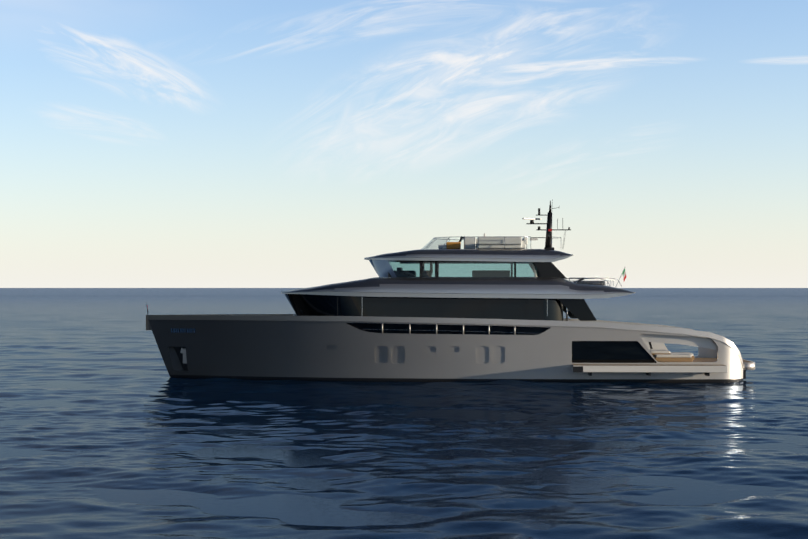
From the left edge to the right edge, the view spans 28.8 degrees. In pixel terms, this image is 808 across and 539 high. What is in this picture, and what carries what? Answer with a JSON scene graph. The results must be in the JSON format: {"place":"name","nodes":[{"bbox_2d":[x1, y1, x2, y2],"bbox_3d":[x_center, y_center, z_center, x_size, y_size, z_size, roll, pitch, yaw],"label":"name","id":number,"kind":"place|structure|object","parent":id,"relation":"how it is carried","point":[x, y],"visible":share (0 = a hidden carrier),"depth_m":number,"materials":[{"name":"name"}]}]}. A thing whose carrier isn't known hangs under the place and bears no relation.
{"place":"outdoors","nodes":[
{"label":"outdoors","id":0,"kind":"place"},
{"bbox_2d":[0,296,807,538],"bbox_3d":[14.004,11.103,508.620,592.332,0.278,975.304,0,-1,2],"label":"sea water","id":1,"kind":"structure","parent":0,"point":[475,496],"depth_m":54.03,"materials":[{"name":"blue liquid"}]},
{"bbox_2d":[146,201,754,382],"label":"yacht","id":2,"kind":"object","parent":1,"relation":"on","point":[391,323],"visible":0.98,"depth_m":87.52,"materials":[{"name":"paint"}]},
{"bbox_2d":[0,0,807,287],"label":"sky","id":3,"kind":"structure","parent":0,"point":[144,143],"materials":[{"name":"blue"}]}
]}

